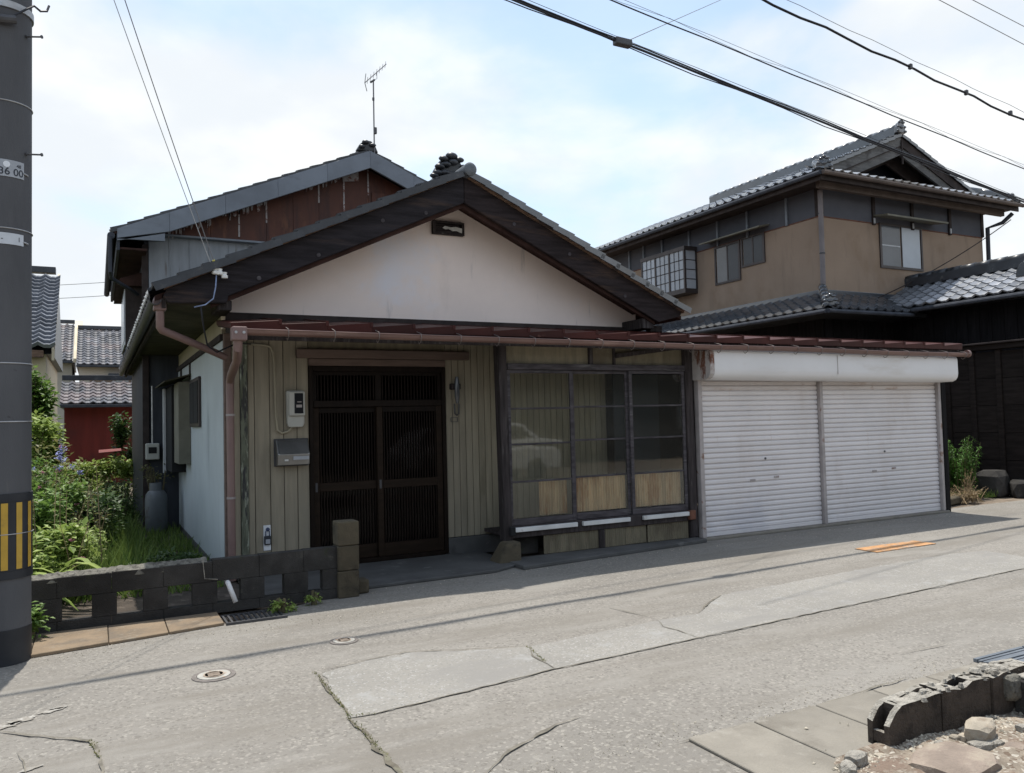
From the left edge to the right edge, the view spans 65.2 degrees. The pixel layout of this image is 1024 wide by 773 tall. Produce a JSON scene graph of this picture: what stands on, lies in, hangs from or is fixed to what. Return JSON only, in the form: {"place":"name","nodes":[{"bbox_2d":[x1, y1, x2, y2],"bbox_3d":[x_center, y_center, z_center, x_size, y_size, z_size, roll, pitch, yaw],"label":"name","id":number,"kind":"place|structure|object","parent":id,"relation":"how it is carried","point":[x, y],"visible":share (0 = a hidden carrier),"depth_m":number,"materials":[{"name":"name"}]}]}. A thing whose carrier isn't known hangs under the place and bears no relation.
{"place":"outdoors","nodes":[
{"label":"outdoors","id":0,"kind":"place"},
{"bbox_2d":[32,266,62,483],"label":"house","id":1,"kind":"structure","parent":0,"point":[46,343],"depth_m":16.89,"materials":[{"name":"tile"}]},
{"bbox_2d":[62,282,104,284],"bbox_3d":[-18.637,-3.817,29.997,9.664,0.178,0.024,-1,-2,0],"label":"thin wire","id":2,"kind":"object","parent":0,"point":[82,283],"visible":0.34,"depth_m":29.99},
{"bbox_2d":[99,448,120,453],"bbox_3d":[-8.615,1.381,17.167,0.430,0.090,0.500,0,-3,-27],"label":"board","id":3,"kind":"object","parent":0,"point":[109,450],"visible":1,"depth_m":17.09,"materials":[{"name":"pink wood"}]},
{"bbox_2d":[31,473,225,607],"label":"lawn","id":4,"kind":"structure","parent":0,"point":[158,534],"depth_m":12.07,"materials":[{"name":"plant"}]},
{"bbox_2d":[32,365,62,475],"bbox_3d":[-8.136,0.951,13.328,1.222,2.848,1.860,0,-3,-27],"label":"garden tree","id":5,"kind":"object","parent":4,"relation":"on","point":[41,395],"visible":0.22,"depth_m":13.28,"materials":[{"name":"green plant"}]},
{"bbox_2d":[32,409,68,483],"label":"shrub","id":6,"kind":"object","parent":4,"relation":"on","point":[44,430],"visible":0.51,"depth_m":12.26,"materials":[{"name":"green plant"}]},
{"bbox_2d":[32,480,71,563],"bbox_3d":[-5.200,1.585,8.480,0.985,1.148,1.308,0,-3,-27],"label":"shrub","id":7,"kind":"object","parent":4,"relation":"on","point":[44,515],"visible":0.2,"depth_m":8.29,"materials":[{"name":"green plant"}]},
{"bbox_2d":[33,448,72,485],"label":"shrub","id":8,"kind":"object","parent":4,"relation":"on","point":[64,470],"visible":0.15,"depth_m":14.25,"materials":[{"name":"green plant"}]},
{"bbox_2d":[32,456,76,529],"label":"shrub","id":9,"kind":"object","parent":4,"relation":"on","point":[34,469],"visible":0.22,"depth_m":9.31,"materials":[{"name":"green plant"}]},
{"bbox_2d":[32,438,91,524],"bbox_3d":[-6.205,1.424,10.431,1.319,1.565,1.735,0,-3,-27],"label":"flowering shrub","id":10,"kind":"object","parent":4,"relation":"on","point":[58,459],"visible":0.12,"depth_m":10.53,"materials":[{"name":"green plant"}]},
{"bbox_2d":[34,464,96,525],"bbox_3d":[-5.579,1.571,9.847,0.941,1.221,1.251,-1,-2,-5],"label":"shrub","id":11,"kind":"object","parent":4,"relation":"on","point":[78,496],"visible":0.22,"depth_m":9.68,"materials":[{"name":"green plant"}]},
{"bbox_2d":[32,516,100,574],"bbox_3d":[-4.472,1.683,7.696,0.934,0.795,1.149,0,-3,-27],"label":"shrub","id":12,"kind":"object","parent":4,"relation":"on","point":[45,539],"visible":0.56,"depth_m":7.75,"materials":[{"name":"green plant"}]},
{"bbox_2d":[32,516,110,567],"bbox_3d":[-4.644,1.748,8.442,0.757,0.770,0.899,0,-3,-27],"label":"shrub","id":13,"kind":"object","parent":4,"relation":"on","point":[95,535],"visible":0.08,"depth_m":8.59,"materials":[{"name":"green plant"}]},
{"bbox_2d":[32,457,118,598],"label":"weed stalks","id":14,"kind":"object","parent":4,"relation":"on","point":[83,544],"visible":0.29,"depth_m":8.11,"materials":[{"name":"green plant"}]},
{"bbox_2d":[60,375,131,483],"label":"house","id":15,"kind":"structure","parent":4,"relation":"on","point":[90,408],"depth_m":24.35,"materials":[{"name":"dark tile"},{"name":"grey tile"},{"name":"red painted siding"}]},
{"bbox_2d":[67,486,129,551],"bbox_3d":[-5.609,1.805,10.724,0.921,0.963,1.942,0,-3,-27],"label":"shrub","id":16,"kind":"object","parent":4,"relation":"on","point":[106,498],"visible":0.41,"depth_m":10.52,"materials":[{"name":"green plant"}]},
{"bbox_2d":[64,455,133,495],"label":"shrub","id":17,"kind":"object","parent":4,"relation":"on","point":[119,467],"visible":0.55,"depth_m":16.85,"materials":[{"name":"green plant"}]},
{"bbox_2d":[95,475,142,526],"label":"shrub","id":18,"kind":"object","parent":4,"relation":"on","point":[126,505],"visible":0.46,"depth_m":13.02,"materials":[{"name":"green plant"}]},
{"bbox_2d":[107,411,131,496],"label":"shrub","id":19,"kind":"object","parent":4,"relation":"on","point":[122,433],"visible":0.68,"depth_m":19.11,"materials":[{"name":"green plant"}]},
{"bbox_2d":[145,482,166,533],"bbox_3d":[-5.479,1.873,12.337,0.320,0.780,0.320,0,-3,-27],"label":"gas cylinder","id":20,"kind":"object","parent":4,"relation":"on","point":[156,504],"visible":0.79,"depth_m":12.22,"materials":[{"name":"metal"}]},
{"bbox_2d":[137,463,174,489],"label":"shrub","id":21,"kind":"object","parent":4,"relation":"on","point":[151,478],"visible":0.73,"depth_m":12.56,"materials":[{"name":"green plant"}]},
{"bbox_2d":[130,546,203,563],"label":"shrub","id":22,"kind":"object","parent":4,"relation":"on","point":[183,555],"visible":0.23,"depth_m":8.76,"materials":[{"name":"green plant"}]},
{"bbox_2d":[31,581,238,618],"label":"dirt path","id":23,"kind":"structure","parent":0,"point":[132,603],"depth_m":7.43,"materials":[{"name":"soil"}]},
{"bbox_2d":[31,557,121,609],"bbox_3d":[-4.192,1.769,7.084,1.306,0.414,0.937,1,-3,-43],"label":"strap leaf plant","id":24,"kind":"object","parent":23,"relation":"on","point":[90,564],"visible":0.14,"depth_m":7.19,"materials":[{"name":"green plant"}]},
{"bbox_2d":[0,500,1023,772],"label":"road","id":25,"kind":"structure","parent":0,"point":[460,666],"depth_m":5.31,"materials":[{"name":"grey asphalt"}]},
{"bbox_2d":[31,612,223,657],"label":"kerb","id":26,"kind":"structure","parent":25,"relation":"on","point":[57,642],"depth_m":6.24,"materials":[{"name":"brown concrete"}]},
{"bbox_2d":[0,0,49,667],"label":"utility pole","id":27,"kind":"object","parent":26,"relation":"on","point":[16,236],"visible":1,"depth_m":5.64,"materials":[{"name":"concrete"}]},
{"bbox_2d":[31,545,337,634],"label":"block wall","id":28,"kind":"structure","parent":25,"relation":"on","point":[202,576],"depth_m":6.81,"materials":[{"name":"grey concrete"}]},
{"bbox_2d":[224,580,237,602],"bbox_3d":[-2.469,1.770,6.978,0.079,0.204,0.269,1,-3,-39],"label":"drain pipe","id":29,"kind":"object","parent":28,"relation":"attached to","point":[231,591],"visible":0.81,"depth_m":6.91,"materials":[{"name":"white plastic"}]},
{"bbox_2d":[191,668,235,682],"bbox_3d":[-1.927,1.864,5.179,0.273,0.012,0.273,0,-3,-27],"label":"valve cover","id":30,"kind":"object","parent":25,"relation":"on","point":[213,675],"visible":1,"depth_m":5.15,"materials":[{"name":"metal"}]},
{"bbox_2d":[221,608,287,625],"bbox_3d":[-2.167,1.931,6.732,0.490,0.018,0.320,0,-3,-27],"label":"drain grate","id":31,"kind":"object","parent":25,"relation":"on","point":[247,620],"visible":0.95,"depth_m":6.70,"materials":[{"name":"metal"}]},
{"bbox_2d":[268,597,298,612],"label":"weed","id":32,"kind":"object","parent":25,"relation":"on","point":[279,604],"visible":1,"depth_m":6.88,"materials":[{"name":"green plant"}]},
{"bbox_2d":[303,590,321,605],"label":"weed","id":33,"kind":"object","parent":25,"relation":"on","point":[314,597],"visible":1,"depth_m":7.16,"materials":[{"name":"green plant"}]},
{"bbox_2d":[86,646,545,757],"bbox_3d":[-0.804,1.805,4.655,1.437,0.016,2.712,-3,-3,40],"label":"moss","id":34,"kind":"object","parent":25,"relation":"on","point":[91,743],"visible":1,"depth_m":4.38,"materials":[{"name":"green plant"}]},
{"bbox_2d":[329,637,358,644],"bbox_3d":[-1.244,1.878,5.930,0.213,0.012,0.213,0,-3,-27],"label":"valve cover","id":35,"kind":"object","parent":25,"relation":"on","point":[343,640],"visible":1,"depth_m":5.90,"materials":[{"name":"metal"}]},
{"bbox_2d":[333,519,368,598],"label":"gate pillar","id":36,"kind":"structure","parent":25,"relation":"on","point":[351,582],"depth_m":7.43,"materials":[{"name":"grey concrete"}]},
{"bbox_2d":[510,537,706,569],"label":"plinth","id":37,"kind":"structure","parent":25,"relation":"on","point":[535,561],"depth_m":9.28,"materials":[{"name":"concrete"}]},
{"bbox_2d":[689,510,949,540],"bbox_3d":[4.572,1.960,11.471,4.960,0.030,0.280,0,-3,-27],"label":"garage threshold","id":38,"kind":"object","parent":25,"relation":"on","point":[818,526],"visible":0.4,"depth_m":11.20,"materials":[{"name":"concrete"}]},
{"bbox_2d":[689,664,977,772],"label":"gutter cover row","id":39,"kind":"object","parent":25,"relation":"on","point":[787,742],"visible":0.64,"depth_m":3.93,"materials":[{"name":"concrete"}]},
{"bbox_2d":[855,540,935,552],"bbox_3d":[4.529,1.884,9.448,1.040,0.010,0.300,0,-3,-27],"label":"meter lid","id":40,"kind":"object","parent":25,"relation":"on","point":[894,546],"visible":1,"depth_m":9.42,"materials":[{"name":"orange metal"}]},
{"bbox_2d":[973,645,1023,663],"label":"drain grate","id":41,"kind":"object","parent":25,"relation":"on","point":[1016,653],"visible":0.56,"depth_m":5.11,"materials":[{"name":"metal"}]},
{"bbox_2d":[32,0,1023,381],"label":"sky","id":42,"kind":"structure","parent":0,"point":[607,142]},
{"bbox_2d":[33,482,1023,644],"bbox_3d":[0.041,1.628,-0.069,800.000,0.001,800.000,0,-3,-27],"label":"ground","id":43,"kind":"structure","parent":0,"point":[1009,498],"depth_m":10.24,"materials":[{"name":"grey concrete"}]},
{"bbox_2d":[31,601,55,640],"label":"weed","id":44,"kind":"object","parent":43,"relation":"on","point":[37,618],"visible":0.48,"depth_m":6.15,"materials":[{"name":"green plant"}]},
{"bbox_2d":[57,320,82,468],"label":"house","id":45,"kind":"structure","parent":43,"relation":"on","point":[69,334],"depth_m":34.95,"materials":[{"name":"tile"}]},
{"bbox_2d":[76,325,131,381],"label":"house","id":46,"kind":"structure","parent":43,"relation":"on","point":[99,350],"depth_m":35.02,"materials":[{"name":"tile"}]},
{"bbox_2d":[104,140,425,528],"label":"two storey house","id":47,"kind":"structure","parent":43,"relation":"on","point":[143,253],"depth_m":13.51,"materials":[{"name":"wood"}]},
{"bbox_2d":[145,386,158,459],"bbox_3d":[-5.768,0.580,12.843,0.200,1.180,0.145,0,-3,-27],"label":"electric meter","id":48,"kind":"object","parent":47,"relation":"attached to","point":[152,451],"visible":1,"depth_m":12.78,"materials":[{"name":"plastic"}]},
{"bbox_2d":[364,62,385,152],"bbox_3d":[-2.463,-5.053,14.649,0.164,2.017,0.876,-2,-3,22],"label":"tv antenna","id":49,"kind":"object","parent":47,"relation":"on","point":[374,127],"visible":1,"depth_m":14.47,"materials":[{"name":"grey metal"}]},
{"bbox_2d":[236,551,514,594],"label":"porch slab","id":50,"kind":"structure","parent":43,"relation":"on","point":[381,574],"depth_m":8.50,"materials":[{"name":"concrete"}]},
{"bbox_2d":[119,152,971,581],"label":"wooden house","id":51,"kind":"structure","parent":43,"relation":"on","point":[591,414],"depth_m":9.69,"materials":[{"name":"white paint"}]},
{"bbox_2d":[114,0,209,260],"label":"service wire","id":52,"kind":"object","parent":51,"relation":"attached to","point":[160,128],"visible":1,"depth_m":7.26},
{"bbox_2d":[124,0,214,260],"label":"service wire","id":53,"kind":"object","parent":51,"relation":"attached to","point":[167,126],"visible":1,"depth_m":7.25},
{"bbox_2d":[166,386,185,472],"bbox_3d":[-5.255,0.663,12.504,0.197,1.300,1.130,0,-3,-27],"label":"shutter door","id":54,"kind":"structure","parent":51,"relation":"in","point":[171,466],"depth_m":12.11,"materials":[{"name":"grey metal"}]},
{"bbox_2d":[189,376,200,426],"bbox_3d":[-4.257,0.218,10.751,0.040,0.650,1.100,0,-3,-27],"label":"side window","id":55,"kind":"structure","parent":51,"relation":"in","point":[194,384],"depth_m":10.50,"materials":[{"name":"metal"}]},
{"bbox_2d":[211,268,227,278],"bbox_3d":[-2.841,-1.100,7.789,0.149,0.101,0.100,0,-3,-27],"label":"insulator","id":56,"kind":"object","parent":51,"relation":"attached to","point":[219,271],"visible":1,"depth_m":7.76,"materials":[{"name":"ceramic"}]},
{"bbox_2d":[194,275,216,307],"bbox_3d":[-2.955,-0.919,7.726,0.212,0.322,0.026,-1,-3,-16],"label":"drop wire","id":57,"kind":"object","parent":56,"relation":"hanging from","point":[213,294],"visible":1,"depth_m":7.74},
{"bbox_2d":[200,307,250,352],"bbox_3d":[-2.911,-0.545,8.145,0.104,0.422,0.886,-2,-3,17],"label":"drop wire","id":58,"kind":"object","parent":51,"relation":"attached to","point":[206,337],"visible":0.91,"depth_m":7.91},
{"bbox_2d":[263,525,270,550],"bbox_3d":[-2.614,1.621,8.563,0.077,0.270,0.050,0,-3,-27],"label":"key box","id":59,"kind":"object","parent":51,"relation":"attached to","point":[267,537],"visible":1,"depth_m":8.56,"materials":[{"name":"white plastic"}]},
{"bbox_2d":[250,343,292,433],"bbox_3d":[-2.591,0.027,8.654,0.440,0.986,0.036,0,-3,-27],"label":"conduit","id":60,"kind":"object","parent":51,"relation":"attached to","point":[274,382],"visible":1,"depth_m":8.66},
{"bbox_2d":[274,438,309,466],"bbox_3d":[-2.375,0.714,8.677,0.370,0.300,0.159,0,-3,-27],"label":"mailbox","id":61,"kind":"object","parent":51,"relation":"attached to","point":[292,452],"visible":1,"depth_m":8.64,"materials":[{"name":"silver metal"}]},
{"bbox_2d":[286,391,304,427],"bbox_3d":[-2.357,0.245,8.725,0.190,0.400,0.131,0,-3,-27],"label":"electric meter","id":62,"kind":"object","parent":51,"relation":"attached to","point":[295,407],"visible":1,"depth_m":8.69,"materials":[{"name":"plastic"}]},
{"bbox_2d":[294,393,302,412],"bbox_3d":[-2.310,0.182,8.684,0.095,0.220,0.009,0,-3,-27],"label":"window","id":63,"kind":"structure","parent":62,"relation":"in","point":[298,397],"depth_m":8.68,"materials":[{"name":"black glass"}]},
{"bbox_2d":[313,407,377,557],"bbox_3d":[-1.854,1.091,9.079,0.795,1.712,0.035,0,-3,-27],"label":"sliding door","id":64,"kind":"structure","parent":51,"relation":"in","point":[345,453],"depth_m":9.08,"materials":[{"name":"brown wood"}]},
{"bbox_2d":[313,372,440,400],"bbox_3d":[-1.547,-0.005,9.280,1.538,0.323,0.036,0,-3,-27],"label":"transom window","id":65,"kind":"structure","parent":51,"relation":"in","point":[327,386],"depth_m":9.26,"materials":[{"name":"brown wood"}]},
{"bbox_2d":[376,406,443,556],"bbox_3d":[-1.187,1.087,9.380,0.805,1.712,0.035,0,-3,-27],"label":"sliding door","id":66,"kind":"structure","parent":51,"relation":"in","point":[408,441],"depth_m":9.37,"materials":[{"name":"brown wood"}]},
{"bbox_2d":[449,377,460,403],"bbox_3d":[-0.672,0.045,9.608,0.115,0.320,0.141,0,-3,-27],"label":"wall lamp","id":67,"kind":"object","parent":51,"relation":"attached to","point":[456,386],"visible":1,"depth_m":9.55,"materials":[{"name":"grey metal"}]},
{"bbox_2d":[451,404,459,420],"bbox_3d":[-0.684,0.317,9.651,0.113,0.220,0.028,0,-3,-27],"label":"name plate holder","id":68,"kind":"object","parent":51,"relation":"attached to","point":[455,411],"visible":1,"depth_m":9.66,"materials":[{"name":"metal"}]},
{"bbox_2d":[595,119,1023,460],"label":"neighbour house","id":69,"kind":"structure","parent":43,"relation":"on","point":[836,242],"depth_m":18.48,"materials":[{"name":"brown wood"}]},
{"bbox_2d":[640,246,697,297],"bbox_3d":[4.278,-3.027,21.879,0.460,1.230,1.910,0,-3,-27],"label":"bay window","id":70,"kind":"structure","parent":69,"relation":"in","point":[674,271],"depth_m":21.35,"materials":[{"name":"glass"}]},
{"bbox_2d":[714,240,740,285],"bbox_3d":[5.418,-3.095,20.128,0.050,0.980,0.910,0,-3,-27],"label":"window","id":71,"kind":"structure","parent":69,"relation":"in","point":[729,261],"depth_m":20.11,"materials":[{"name":"glass"}]},
{"bbox_2d":[740,231,765,267],"bbox_3d":[5.822,-3.298,19.350,0.050,0.740,0.780,0,-3,-27],"label":"window","id":72,"kind":"structure","parent":69,"relation":"in","point":[756,241],"depth_m":19.32,"materials":[{"name":"glass"}]},
{"bbox_2d":[878,222,923,271],"bbox_3d":[9.127,-3.259,18.791,1.500,1.050,0.050,0,-3,-27],"label":"window","id":73,"kind":"structure","parent":69,"relation":"in","point":[891,254],"depth_m":18.77,"materials":[{"name":"glass"}]},
{"bbox_2d":[878,219,1010,297],"bbox_3d":[10.379,-3.085,19.099,4.584,2.156,0.024,0,-3,-22],"label":"thin wire","id":74,"kind":"object","parent":69,"relation":"on","point":[948,261],"visible":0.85,"depth_m":19.15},
{"bbox_2d":[950,494,969,504],"bbox_3d":[7.447,1.941,13.660,1.268,0.110,0.344,0,-3,-37],"label":"kerb stone","id":75,"kind":"object","parent":43,"relation":"on","point":[955,499],"visible":0.26,"depth_m":13.59,"materials":[{"name":"grey stone"}]},
{"bbox_2d":[948,437,981,493],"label":"fern bush","id":76,"kind":"object","parent":43,"relation":"on","point":[955,475],"visible":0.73,"depth_m":14.59,"materials":[{"name":"green plant"}]},
{"bbox_2d":[958,468,975,491],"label":"dry weed","id":77,"kind":"object","parent":43,"relation":"on","point":[968,478],"visible":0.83,"depth_m":14.01,"materials":[{"name":"beige plant"}]},
{"bbox_2d":[950,485,987,503],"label":"dry weed","id":78,"kind":"object","parent":43,"relation":"on","point":[972,496],"visible":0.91,"depth_m":13.74,"materials":[{"name":"beige plant"}]},
{"bbox_2d":[945,339,1023,490],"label":"dark wooden building wall","id":79,"kind":"structure","parent":43,"relation":"on","point":[997,431],"depth_m":15.36,"materials":[{"name":"black wood"}]},
{"bbox_2d":[974,469,1009,497],"bbox_3d":[8.912,1.810,14.851,0.605,0.518,0.490,1,-3,-45],"label":"boulder","id":80,"kind":"object","parent":43,"relation":"on","point":[994,480],"visible":0.78,"depth_m":14.63,"materials":[{"name":"grey stone"}]},
{"bbox_2d":[1009,479,1023,498],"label":"boulder","id":81,"kind":"object","parent":43,"relation":"on","point":[1016,488],"visible":0.92,"depth_m":14.45,"materials":[{"name":"grey stone"}]},
{"bbox_2d":[505,0,1023,204],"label":"power cable","id":82,"kind":"object","parent":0,"point":[622,42],"visible":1,"depth_m":10.82,"materials":[{"name":"rubber"}]},
{"bbox_2d":[631,0,719,39],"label":"thin wire","id":83,"kind":"object","parent":82,"relation":"attached to","point":[673,20],"visible":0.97,"depth_m":11.92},
{"bbox_2d":[610,0,1023,168],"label":"power cable","id":84,"kind":"object","parent":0,"point":[733,49],"visible":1,"depth_m":11.77,"materials":[{"name":"black rubber"}]},
{"bbox_2d":[762,0,1023,120],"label":"power cable","id":85,"kind":"object","parent":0,"point":[965,92],"visible":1,"depth_m":13.43,"materials":[{"name":"black rubber"}]},
{"bbox_2d":[804,707,1023,772],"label":"rubble ground","id":86,"kind":"structure","parent":0,"point":[1005,756],"depth_m":3.67,"materials":[{"name":"grey gravel"}]},
{"bbox_2d":[838,759,857,772],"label":"rock","id":87,"kind":"object","parent":86,"relation":"on","point":[846,766],"visible":1,"depth_m":3.49,"materials":[{"name":"grey stone"}]},
{"bbox_2d":[844,749,867,767],"bbox_3d":[1.546,1.676,3.599,0.101,0.065,0.072,1,-3,-39],"label":"rock","id":88,"kind":"object","parent":86,"relation":"on","point":[858,758],"visible":0.77,"depth_m":3.58,"materials":[{"name":"grey stone"}]},
{"bbox_2d":[867,658,1023,745],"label":"broken block wall","id":89,"kind":"structure","parent":86,"relation":"on","point":[957,700],"depth_m":3.97,"materials":[{"name":"grey concrete"}]},
{"bbox_2d":[907,740,1001,772],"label":"rock","id":90,"kind":"object","parent":86,"relation":"on","point":[948,756],"visible":0.95,"depth_m":3.50,"materials":[{"name":"stone"}]},
{"bbox_2d":[949,734,959,740],"bbox_3d":[2.106,1.676,3.812,0.043,0.036,0.037,0,-3,-27],"label":"rock","id":91,"kind":"object","parent":86,"relation":"on","point":[954,736],"visible":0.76,"depth_m":3.80,"materials":[{"name":"stone"}]},
{"bbox_2d":[958,732,967,742],"bbox_3d":[2.151,1.670,3.809,0.052,0.037,0.040,0,-3,-27],"label":"rock","id":92,"kind":"object","parent":86,"relation":"on","point":[962,737],"visible":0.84,"depth_m":3.79,"materials":[{"name":"stone"}]},
{"bbox_2d":[964,717,995,740],"bbox_3d":[2.239,1.649,3.830,0.122,0.095,0.194,-3,-3,34],"label":"rock","id":93,"kind":"object","parent":86,"relation":"on","point":[980,728],"visible":0.85,"depth_m":3.77,"materials":[{"name":"stone"}]},
{"bbox_2d":[967,738,1004,750],"bbox_3d":[2.217,1.675,3.742,0.173,0.043,0.065,-1,-2,-10],"label":"rock","id":94,"kind":"object","parent":86,"relation":"on","point":[988,745],"visible":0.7,"depth_m":3.72,"materials":[{"name":"grey stone"}]},
{"bbox_2d":[1003,741,1023,749],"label":"rock","id":95,"kind":"object","parent":86,"relation":"on","point":[1018,745],"visible":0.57,"depth_m":3.71,"materials":[{"name":"stone"}]},
{"bbox_2d":[1015,723,1023,732],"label":"rock","id":96,"kind":"object","parent":86,"relation":"on","point":[1019,727],"visible":1,"depth_m":3.87,"materials":[{"name":"grey stone"}]},
{"bbox_2d":[950,489,998,498],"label":"grass","id":97,"kind":"structure","parent":0,"point":[988,495],"depth_m":14.49,"materials":[{"name":"green plant"}]},
{"bbox_2d":[939,0,1023,44],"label":"thin wire","id":98,"kind":"object","parent":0,"point":[980,21],"visible":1,"depth_m":18.27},
{"bbox_2d":[973,0,1023,26],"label":"thin wire","id":99,"kind":"object","parent":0,"point":[997,12],"visible":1,"depth_m":18.17,"materials":[{"name":"grey metal"}]}
]}

